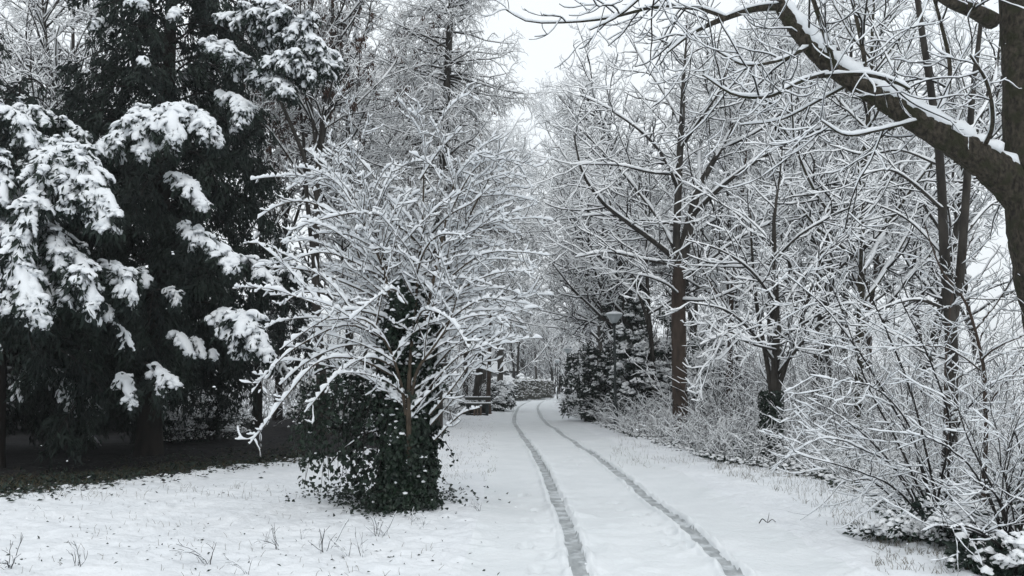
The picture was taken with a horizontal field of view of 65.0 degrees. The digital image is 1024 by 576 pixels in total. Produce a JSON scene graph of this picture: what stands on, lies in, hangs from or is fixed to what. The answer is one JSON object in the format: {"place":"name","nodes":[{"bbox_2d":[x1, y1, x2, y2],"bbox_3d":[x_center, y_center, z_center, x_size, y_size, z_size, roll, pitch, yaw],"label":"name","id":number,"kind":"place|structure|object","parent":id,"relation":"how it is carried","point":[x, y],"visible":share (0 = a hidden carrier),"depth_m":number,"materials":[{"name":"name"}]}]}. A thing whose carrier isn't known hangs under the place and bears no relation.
{"place":"outdoors","nodes":[
{"label":"outdoors","id":0,"kind":"place"},
{"bbox_2d":[0,416,378,498],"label":"bare ground","id":1,"kind":"structure","parent":0,"point":[20,451],"depth_m":19.82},
{"bbox_2d":[0,33,102,455],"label":"conifer","id":2,"kind":"object","parent":1,"relation":"on","point":[29,419],"visible":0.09,"depth_m":19.45,"materials":[{"name":"black plant"}]},
{"bbox_2d":[0,76,144,467],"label":"conifer","id":3,"kind":"object","parent":1,"relation":"on","point":[60,177],"visible":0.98,"depth_m":13.43,"materials":[{"name":"white plant"}]},
{"bbox_2d":[0,0,149,425],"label":"bare tree","id":4,"kind":"object","parent":1,"relation":"on","point":[14,11],"visible":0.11,"depth_m":35.64,"materials":[{"name":"grey plant"}]},
{"bbox_2d":[0,0,204,267],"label":"bare tree","id":5,"kind":"object","parent":1,"relation":"on","point":[46,78],"visible":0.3,"depth_m":29.42,"materials":[{"name":"grey plant"}]},
{"bbox_2d":[6,112,201,453],"bbox_3d":[-11.297,-0.250,21.150,6.343,9.271,5.961,0,-7,0],"label":"conifer","id":6,"kind":"object","parent":1,"relation":"on","point":[126,421],"visible":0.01,"depth_m":19.34,"materials":[{"name":"black plant"}]},
{"bbox_2d":[15,222,228,432],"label":"conifer","id":7,"kind":"object","parent":1,"relation":"on","point":[129,424],"visible":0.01,"depth_m":30.81,"materials":[{"name":"green plant"}]},
{"bbox_2d":[129,405,202,444],"bbox_3d":[-9.784,3.896,22.786,1.958,1.220,1.980,0,-7,0],"label":"evergreen bush","id":8,"kind":"object","parent":1,"relation":"on","point":[172,436],"visible":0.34,"depth_m":22.45,"materials":[{"name":"green plant"}]},
{"bbox_2d":[1,0,347,471],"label":"conifer","id":9,"kind":"object","parent":1,"relation":"on","point":[147,145],"visible":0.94,"depth_m":17.20,"materials":[{"name":"green plant"}]},
{"bbox_2d":[169,387,257,442],"bbox_3d":[-9.139,3.768,23.754,3.212,1.711,2.657,0,-7,0],"label":"evergreen bush","id":10,"kind":"object","parent":1,"relation":"on","point":[205,433],"visible":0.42,"depth_m":23.26,"materials":[{"name":"green plant"}]},
{"bbox_2d":[0,436,499,575],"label":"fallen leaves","id":11,"kind":"object","parent":1,"relation":"on","point":[90,473],"visible":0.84,"depth_m":14.32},
{"bbox_2d":[199,160,333,428],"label":"bare tree","id":12,"kind":"object","parent":1,"relation":"on","point":[274,332],"visible":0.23,"depth_m":30.88,"materials":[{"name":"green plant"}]},
{"bbox_2d":[226,0,393,419],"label":"bare tree","id":13,"kind":"object","parent":1,"relation":"on","point":[275,155],"visible":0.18,"depth_m":37.20,"materials":[{"name":"grey plant"}]},
{"bbox_2d":[181,0,453,435],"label":"bare tree","id":14,"kind":"object","parent":1,"relation":"on","point":[329,91],"visible":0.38,"depth_m":28.45,"materials":[{"name":"grey plant"}]},
{"bbox_2d":[285,369,376,431],"bbox_3d":[-6.154,4.037,29.501,4.277,2.543,2.985,0,-7,0],"label":"evergreen bush","id":15,"kind":"object","parent":1,"relation":"on","point":[291,410],"visible":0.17,"depth_m":28.81,"materials":[{"name":"green plant"}]},
{"bbox_2d":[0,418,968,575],"bbox_3d":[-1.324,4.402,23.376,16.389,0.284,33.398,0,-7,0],"label":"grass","id":16,"kind":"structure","parent":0,"point":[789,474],"depth_m":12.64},
{"bbox_2d":[0,387,1023,575],"bbox_3d":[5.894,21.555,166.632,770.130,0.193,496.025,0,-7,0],"label":"ground","id":17,"kind":"structure","parent":0,"point":[238,511],"depth_m":9.70,"materials":[{"name":"white snow"}]},
{"bbox_2d":[0,532,22,568],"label":"bare shoot","id":18,"kind":"object","parent":17,"relation":"on","point":[8,564],"visible":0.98,"depth_m":6.96,"materials":[{"name":"grey plant"}]},
{"bbox_2d":[64,541,87,566],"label":"bare shoot","id":19,"kind":"object","parent":17,"relation":"on","point":[76,549],"visible":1,"depth_m":7.02,"materials":[{"name":"grey plant"}]},
{"bbox_2d":[169,540,215,564],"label":"bare shoot","id":20,"kind":"object","parent":17,"relation":"on","point":[198,554],"visible":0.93,"depth_m":7.40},
{"bbox_2d":[96,21,315,266],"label":"bare tree","id":21,"kind":"object","parent":17,"relation":"on","point":[179,50],"visible":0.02,"depth_m":45.37,"materials":[{"name":"grey plant"}]},
{"bbox_2d":[225,558,251,574],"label":"bare shoot","id":22,"kind":"object","parent":17,"relation":"on","point":[238,566],"visible":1,"depth_m":7.05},
{"bbox_2d":[254,524,280,549],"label":"bare shoot","id":23,"kind":"object","parent":17,"relation":"on","point":[277,547],"visible":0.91,"depth_m":8.15,"materials":[{"name":"grey plant"}]},
{"bbox_2d":[300,524,310,538],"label":"bare shoot","id":24,"kind":"object","parent":17,"relation":"on","point":[303,532],"visible":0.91,"depth_m":8.73,"materials":[{"name":"grey plant"}]},
{"bbox_2d":[309,519,347,551],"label":"bare shoot","id":25,"kind":"object","parent":17,"relation":"on","point":[321,548],"visible":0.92,"depth_m":8.05,"materials":[{"name":"grey plant"}]},
{"bbox_2d":[230,2,436,405],"bbox_3d":[-8.593,-3.197,35.691,10.737,18.630,9.520,-1,-7,5],"label":"bare tree","id":26,"kind":"object","parent":17,"relation":"on","point":[347,131],"visible":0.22,"depth_m":35.35,"materials":[{"name":"grey plant"}]},
{"bbox_2d":[328,536,351,556],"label":"bare shoot","id":27,"kind":"object","parent":17,"relation":"on","point":[339,546],"visible":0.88,"depth_m":7.91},
{"bbox_2d":[276,43,432,371],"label":"bare tree","id":28,"kind":"object","parent":17,"relation":"on","point":[371,157],"visible":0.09,"depth_m":38.30,"materials":[{"name":"grey plant"}]},
{"bbox_2d":[298,205,421,395],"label":"bare tree","id":29,"kind":"object","parent":17,"relation":"on","point":[365,353],"visible":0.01,"depth_m":48.02,"materials":[{"name":"grey plant"}]},
{"bbox_2d":[353,528,370,556],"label":"bare shoot","id":30,"kind":"object","parent":17,"relation":"on","point":[364,550],"visible":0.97,"depth_m":7.91,"materials":[{"name":"grey plant"}]},
{"bbox_2d":[364,511,396,536],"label":"bare shoot","id":31,"kind":"object","parent":17,"relation":"on","point":[376,534],"visible":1,"depth_m":8.87,"materials":[{"name":"grey plant"}]},
{"bbox_2d":[232,81,553,517],"bbox_3d":[-1.472,0.153,12.030,4.164,5.983,5.072,0,-7,0],"label":"arching bush","id":32,"kind":"object","parent":17,"relation":"on","point":[408,378],"visible":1,"depth_m":10.83,"materials":[{"name":"beige plant"}]},
{"bbox_2d":[341,135,466,351],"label":"bare tree","id":33,"kind":"object","parent":17,"relation":"on","point":[404,234],"visible":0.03,"depth_m":48.99,"materials":[{"name":"grey plant"}]},
{"bbox_2d":[340,0,499,270],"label":"bare tree","id":34,"kind":"object","parent":17,"relation":"on","point":[483,114],"visible":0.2,"depth_m":43.39,"materials":[{"name":"grey plant"}]},
{"bbox_2d":[304,0,572,427],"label":"larch tree","id":35,"kind":"object","parent":17,"relation":"on","point":[446,93],"visible":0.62,"depth_m":31.34,"materials":[{"name":"grey plant"}]},
{"bbox_2d":[426,223,452,393],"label":"bare tree","id":36,"kind":"object","parent":17,"relation":"on","point":[445,360],"depth_m":63.53,"materials":[{"name":"grey plant"}]},
{"bbox_2d":[443,392,470,414],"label":"evergreen bush","id":37,"kind":"object","parent":17,"relation":"on","point":[461,405],"visible":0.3,"depth_m":42.85,"materials":[{"name":"grey plant"}]},
{"bbox_2d":[464,396,490,415],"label":"park bench","id":38,"kind":"object","parent":17,"relation":"on","point":[484,407],"visible":0.87,"depth_m":41.50,"materials":[{"name":"brown wood"}]},
{"bbox_2d":[452,219,520,391],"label":"bare tree","id":39,"kind":"object","parent":17,"relation":"on","point":[470,378],"visible":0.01,"depth_m":77.20,"materials":[{"name":"grey plant"}]},
{"bbox_2d":[448,222,531,400],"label":"bare tree","id":40,"kind":"object","parent":17,"relation":"on","point":[484,382],"visible":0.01,"depth_m":60.23,"materials":[{"name":"grey plant"}]},
{"bbox_2d":[472,361,516,383],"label":"house","id":41,"kind":"structure","parent":17,"relation":"on","point":[494,366],"depth_m":111.71,"materials":[{"name":"white wood"}]},
{"bbox_2d":[471,265,517,360],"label":"bare tree","id":42,"kind":"object","parent":17,"relation":"on","point":[503,344],"depth_m":124.68,"materials":[{"name":"grey plant"}]},
{"bbox_2d":[435,134,555,413],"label":"bare tree","id":43,"kind":"object","parent":17,"relation":"on","point":[478,383],"visible":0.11,"depth_m":45.79,"materials":[{"name":"grey plant"}]},
{"bbox_2d":[452,179,539,413],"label":"bare tree","id":44,"kind":"object","parent":17,"relation":"on","point":[488,384],"visible":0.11,"depth_m":43.84,"materials":[{"name":"grey plant"}]},
{"bbox_2d":[424,103,573,397],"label":"bare tree","id":45,"kind":"object","parent":17,"relation":"on","point":[522,203],"visible":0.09,"depth_m":51.69,"materials":[{"name":"grey plant"}]},
{"bbox_2d":[483,380,516,411],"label":"evergreen bush","id":46,"kind":"object","parent":17,"relation":"on","point":[502,398],"visible":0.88,"depth_m":49.75,"materials":[{"name":"grey plant"}]},
{"bbox_2d":[449,89,558,381],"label":"bare tree","id":47,"kind":"object","parent":17,"relation":"on","point":[529,175],"visible":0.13,"depth_m":70.88,"materials":[{"name":"grey plant"}]},
{"bbox_2d":[491,375,516,399],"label":"evergreen bush","id":48,"kind":"object","parent":17,"relation":"on","point":[509,380],"visible":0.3,"depth_m":78.59,"materials":[{"name":"white plant"}]},
{"bbox_2d":[486,264,555,372],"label":"bare tree","id":49,"kind":"object","parent":17,"relation":"on","point":[528,349],"visible":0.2,"depth_m":116.82,"materials":[{"name":"grey plant"}]},
{"bbox_2d":[516,373,530,378],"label":"evergreen bush","id":50,"kind":"object","parent":17,"relation":"on","point":[521,375],"visible":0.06,"depth_m":98.03,"materials":[{"name":"white plant"}]},
{"bbox_2d":[513,378,554,399],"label":"hedge","id":51,"kind":"object","parent":17,"relation":"on","point":[531,389],"visible":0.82,"depth_m":84.54,"materials":[{"name":"grey plant"}]},
{"bbox_2d":[526,276,561,378],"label":"bare tree","id":52,"kind":"object","parent":17,"relation":"on","point":[535,353],"visible":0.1,"depth_m":126.91,"materials":[{"name":"grey plant"}]},
{"bbox_2d":[563,348,571,383],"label":"street lamp","id":53,"kind":"object","parent":17,"relation":"on","point":[567,350],"visible":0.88,"depth_m":59.67,"materials":[{"name":"grey metal"}]},
{"bbox_2d":[543,243,605,363],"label":"bare tree","id":54,"kind":"object","parent":17,"relation":"on","point":[559,331],"visible":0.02,"depth_m":88.92,"materials":[{"name":"grey plant"}]},
{"bbox_2d":[506,67,644,365],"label":"bare tree","id":55,"kind":"object","parent":17,"relation":"on","point":[562,132],"visible":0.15,"depth_m":64.58,"materials":[{"name":"grey plant"}]},
{"bbox_2d":[560,300,605,362],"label":"bare tree","id":56,"kind":"object","parent":17,"relation":"on","point":[578,341],"visible":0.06,"depth_m":111.60,"materials":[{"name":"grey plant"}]},
{"bbox_2d":[511,158,662,341],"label":"bare tree","id":57,"kind":"object","parent":17,"relation":"on","point":[571,318],"visible":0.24,"depth_m":46.21,"materials":[{"name":"grey plant"}]},
{"bbox_2d":[527,142,659,361],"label":"bare tree","id":58,"kind":"object","parent":17,"relation":"on","point":[600,344],"visible":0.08,"depth_m":58.20,"materials":[{"name":"grey plant"}]},
{"bbox_2d":[558,344,629,421],"bbox_3d":[3.841,4.228,35.500,3.653,3.584,3.382,0,-7,0],"label":"evergreen bush","id":59,"kind":"object","parent":17,"relation":"on","point":[594,377],"visible":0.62,"depth_m":34.96,"materials":[{"name":"green plant"}]},
{"bbox_2d":[197,251,1019,404],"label":"wood","id":60,"kind":"object","parent":17,"relation":"on","point":[546,362],"visible":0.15,"depth_m":116.58,"materials":[{"name":"grey plant"}]},
{"bbox_2d":[523,11,699,360],"bbox_3d":[5.002,-2.712,35.812,7.630,17.713,8.794,-4,-8,28],"label":"bare tree","id":61,"kind":"object","parent":17,"relation":"on","point":[557,271],"visible":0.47,"depth_m":35.05,"materials":[{"name":"grey plant"}]},
{"bbox_2d":[606,311,622,426],"bbox_3d":[3.827,3.139,29.838,0.644,4.547,0.644,0,-7,0],"label":"street lamp","id":62,"kind":"object","parent":17,"relation":"on","point":[614,317],"visible":0.97,"depth_m":29.84,"materials":[{"name":"grey metal"}]},
{"bbox_2d":[537,150,692,335],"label":"bare tree","id":63,"kind":"object","parent":17,"relation":"on","point":[653,284],"visible":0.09,"depth_m":46.00,"materials":[{"name":"grey plant"}]},
{"bbox_2d":[572,300,660,341],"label":"bare tree","id":64,"kind":"object","parent":17,"relation":"on","point":[593,337],"visible":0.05,"depth_m":79.19,"materials":[{"name":"grey plant"}]},
{"bbox_2d":[568,230,665,334],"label":"bare tree","id":65,"kind":"object","parent":17,"relation":"on","point":[660,322],"visible":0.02,"depth_m":62.35,"materials":[{"name":"grey plant"}]},
{"bbox_2d":[223,251,1023,517],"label":"undergrowth","id":66,"kind":"object","parent":17,"relation":"on","point":[701,433],"visible":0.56,"depth_m":18.52,"materials":[{"name":"white plant"}]},
{"bbox_2d":[595,274,687,367],"bbox_3d":[6.399,2.528,35.501,5.689,6.956,3.203,-4,-8,31],"label":"evergreen bush","id":67,"kind":"object","parent":17,"relation":"on","point":[606,308],"visible":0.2,"depth_m":36.12,"materials":[{"name":"green plant"}]},
{"bbox_2d":[544,84,759,420],"bbox_3d":[4.559,-1.369,30.902,7.056,13.950,7.533,4,-8,-31],"label":"bare tree","id":68,"kind":"object","parent":17,"relation":"on","point":[648,195],"visible":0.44,"depth_m":30.76,"materials":[{"name":"grey plant"}]},
{"bbox_2d":[601,293,704,423],"bbox_3d":[5.416,2.791,31.008,4.923,5.367,3.441,5,-8,-37],"label":"evergreen bush","id":69,"kind":"object","parent":17,"relation":"on","point":[627,368],"visible":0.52,"depth_m":30.88,"materials":[{"name":"green plant"}]},
{"bbox_2d":[628,139,761,356],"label":"bare tree","id":70,"kind":"object","parent":17,"relation":"on","point":[690,287],"visible":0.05,"depth_m":46.47,"materials":[{"name":"grey plant"}]},
{"bbox_2d":[644,201,746,346],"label":"bare tree","id":71,"kind":"object","parent":17,"relation":"on","point":[666,299],"visible":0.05,"depth_m":53.28,"materials":[{"name":"grey plant"}]},
{"bbox_2d":[644,333,747,423],"bbox_3d":[6.915,3.496,29.728,3.721,3.669,2.887,-2,-7,19],"label":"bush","id":72,"kind":"object","parent":17,"relation":"on","point":[703,362],"visible":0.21,"depth_m":29.14,"materials":[{"name":"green plant"}]},
{"bbox_2d":[511,0,911,438],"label":"forked tree","id":73,"kind":"object","parent":17,"relation":"on","point":[636,223],"visible":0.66,"depth_m":24.31,"materials":[{"name":"white plant"}]},
{"bbox_2d":[665,71,794,419],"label":"bare tree","id":74,"kind":"object","parent":17,"relation":"on","point":[738,230],"visible":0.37,"depth_m":26.40,"materials":[{"name":"grey plant"}]},
{"bbox_2d":[618,0,849,398],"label":"bare tree","id":75,"kind":"object","parent":17,"relation":"on","point":[676,108],"visible":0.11,"depth_m":35.08,"materials":[{"name":"grey plant"}]},
{"bbox_2d":[481,0,1023,330],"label":"leaning tree","id":76,"kind":"object","parent":17,"relation":"on","point":[995,167],"visible":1,"depth_m":9.19,"materials":[{"name":"brown plant"}]},
{"bbox_2d":[698,126,854,363],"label":"bare tree","id":77,"kind":"object","parent":17,"relation":"on","point":[809,275],"visible":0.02,"depth_m":39.62,"materials":[{"name":"grey plant"}]},
{"bbox_2d":[656,0,898,346],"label":"bare tree","id":78,"kind":"object","parent":17,"relation":"on","point":[778,41],"visible":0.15,"depth_m":30.36,"materials":[{"name":"grey plant"}]},
{"bbox_2d":[659,111,935,459],"bbox_3d":[6.435,-0.134,17.487,6.868,7.850,5.766,0,-7,0],"label":"tree","id":79,"kind":"object","parent":17,"relation":"on","point":[773,355],"visible":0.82,"depth_m":17.61,"materials":[{"name":"grey plant"}]},
{"bbox_2d":[683,1,947,416],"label":"bare tree","id":80,"kind":"object","parent":17,"relation":"on","point":[793,233],"visible":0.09,"depth_m":28.46,"materials":[{"name":"grey plant"}]},
{"bbox_2d":[730,33,936,441],"bbox_3d":[9.674,-1.577,24.047,6.415,12.682,6.848,-2,-7,14],"label":"bare tree","id":81,"kind":"object","parent":17,"relation":"on","point":[826,198],"visible":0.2,"depth_m":23.85,"materials":[{"name":"grey plant"}]},
{"bbox_2d":[766,50,940,414],"bbox_3d":[16.305,-2.373,38.654,8.794,17.713,7.630,0,-7,3],"label":"bare tree","id":82,"kind":"object","parent":17,"relation":"on","point":[843,295],"visible":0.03,"depth_m":37.57,"materials":[{"name":"grey plant"}]},
{"bbox_2d":[731,0,994,441],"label":"bare tree","id":83,"kind":"object","parent":17,"relation":"on","point":[904,241],"visible":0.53,"depth_m":20.90,"materials":[{"name":"grey plant"}]},
{"bbox_2d":[797,84,928,397],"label":"bare tree","id":84,"kind":"object","parent":17,"relation":"on","point":[853,279],"visible":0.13,"depth_m":30.42,"materials":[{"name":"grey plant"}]},
{"bbox_2d":[747,205,1023,528],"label":"arching shrub","id":85,"kind":"object","parent":17,"relation":"on","point":[858,436],"visible":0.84,"depth_m":8.70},
{"bbox_2d":[842,512,933,542],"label":"bramble bush","id":86,"kind":"object","parent":17,"relation":"on","point":[871,527],"visible":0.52,"depth_m":8.55,"materials":[{"name":"white plant"}]},
{"bbox_2d":[781,0,1023,480],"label":"twin tree","id":87,"kind":"object","parent":17,"relation":"on","point":[940,203],"visible":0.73,"depth_m":12.85,"materials":[{"name":"grey plant"}]},
{"bbox_2d":[823,38,1001,415],"bbox_3d":[16.741,-2.971,37.679,8.489,18.632,10.094,4,-8,-32],"label":"bare tree","id":88,"kind":"object","parent":17,"relation":"on","point":[930,273],"visible":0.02,"depth_m":35.80,"materials":[{"name":"grey plant"}]},
{"bbox_2d":[847,0,1001,438],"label":"bare tree","id":89,"kind":"object","parent":17,"relation":"on","point":[954,233],"visible":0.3,"depth_m":23.51,"materials":[{"name":"grey plant"}]},
{"bbox_2d":[837,212,1023,503],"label":"tree","id":90,"kind":"object","parent":17,"relation":"on","point":[982,355],"visible":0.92,"depth_m":9.33,"materials":[{"name":"brown plant"}]},
{"bbox_2d":[841,348,1023,575],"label":"arching shrub","id":91,"kind":"object","parent":17,"relation":"on","point":[1004,506],"visible":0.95,"depth_m":7.50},
{"bbox_2d":[856,74,1021,412],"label":"bare tree","id":92,"kind":"object","parent":17,"relation":"on","point":[984,216],"visible":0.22,"depth_m":27.19,"materials":[{"name":"grey plant"}]},
{"bbox_2d":[877,492,1023,548],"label":"bramble bush","id":93,"kind":"object","parent":17,"relation":"on","point":[939,535],"visible":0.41,"depth_m":8.18,"materials":[{"name":"white plant"}]},
{"bbox_2d":[942,529,1023,575],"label":"bramble bush","id":94,"kind":"object","parent":17,"relation":"on","point":[1007,559],"visible":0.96,"depth_m":6.95,"materials":[{"name":"green plant"}]},
{"bbox_2d":[0,0,1023,386],"label":"sky","id":95,"kind":"structure","parent":0,"point":[543,53],"materials":[{"name":"white"}]},
{"bbox_2d":[459,395,865,575],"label":"path","id":96,"kind":"structure","parent":0,"point":[622,527],"depth_m":9.84,"materials":[{"name":"white snow"}]},
{"bbox_2d":[512,399,588,575],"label":"tyre track","id":97,"kind":"structure","parent":96,"relation":"on","point":[576,557],"depth_m":10.01,"materials":[{"name":"grey snow"}]},
{"bbox_2d":[554,359,559,398],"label":"street lamp","id":98,"kind":"object","parent":96,"relation":"on","point":[557,361],"visible":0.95,"depth_m":88.43,"materials":[{"name":"grey metal"}]},
{"bbox_2d":[537,396,743,575],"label":"tyre track","id":99,"kind":"structure","parent":96,"relation":"on","point":[728,567],"depth_m":10.11,"materials":[{"name":"grey snow"}]}
]}

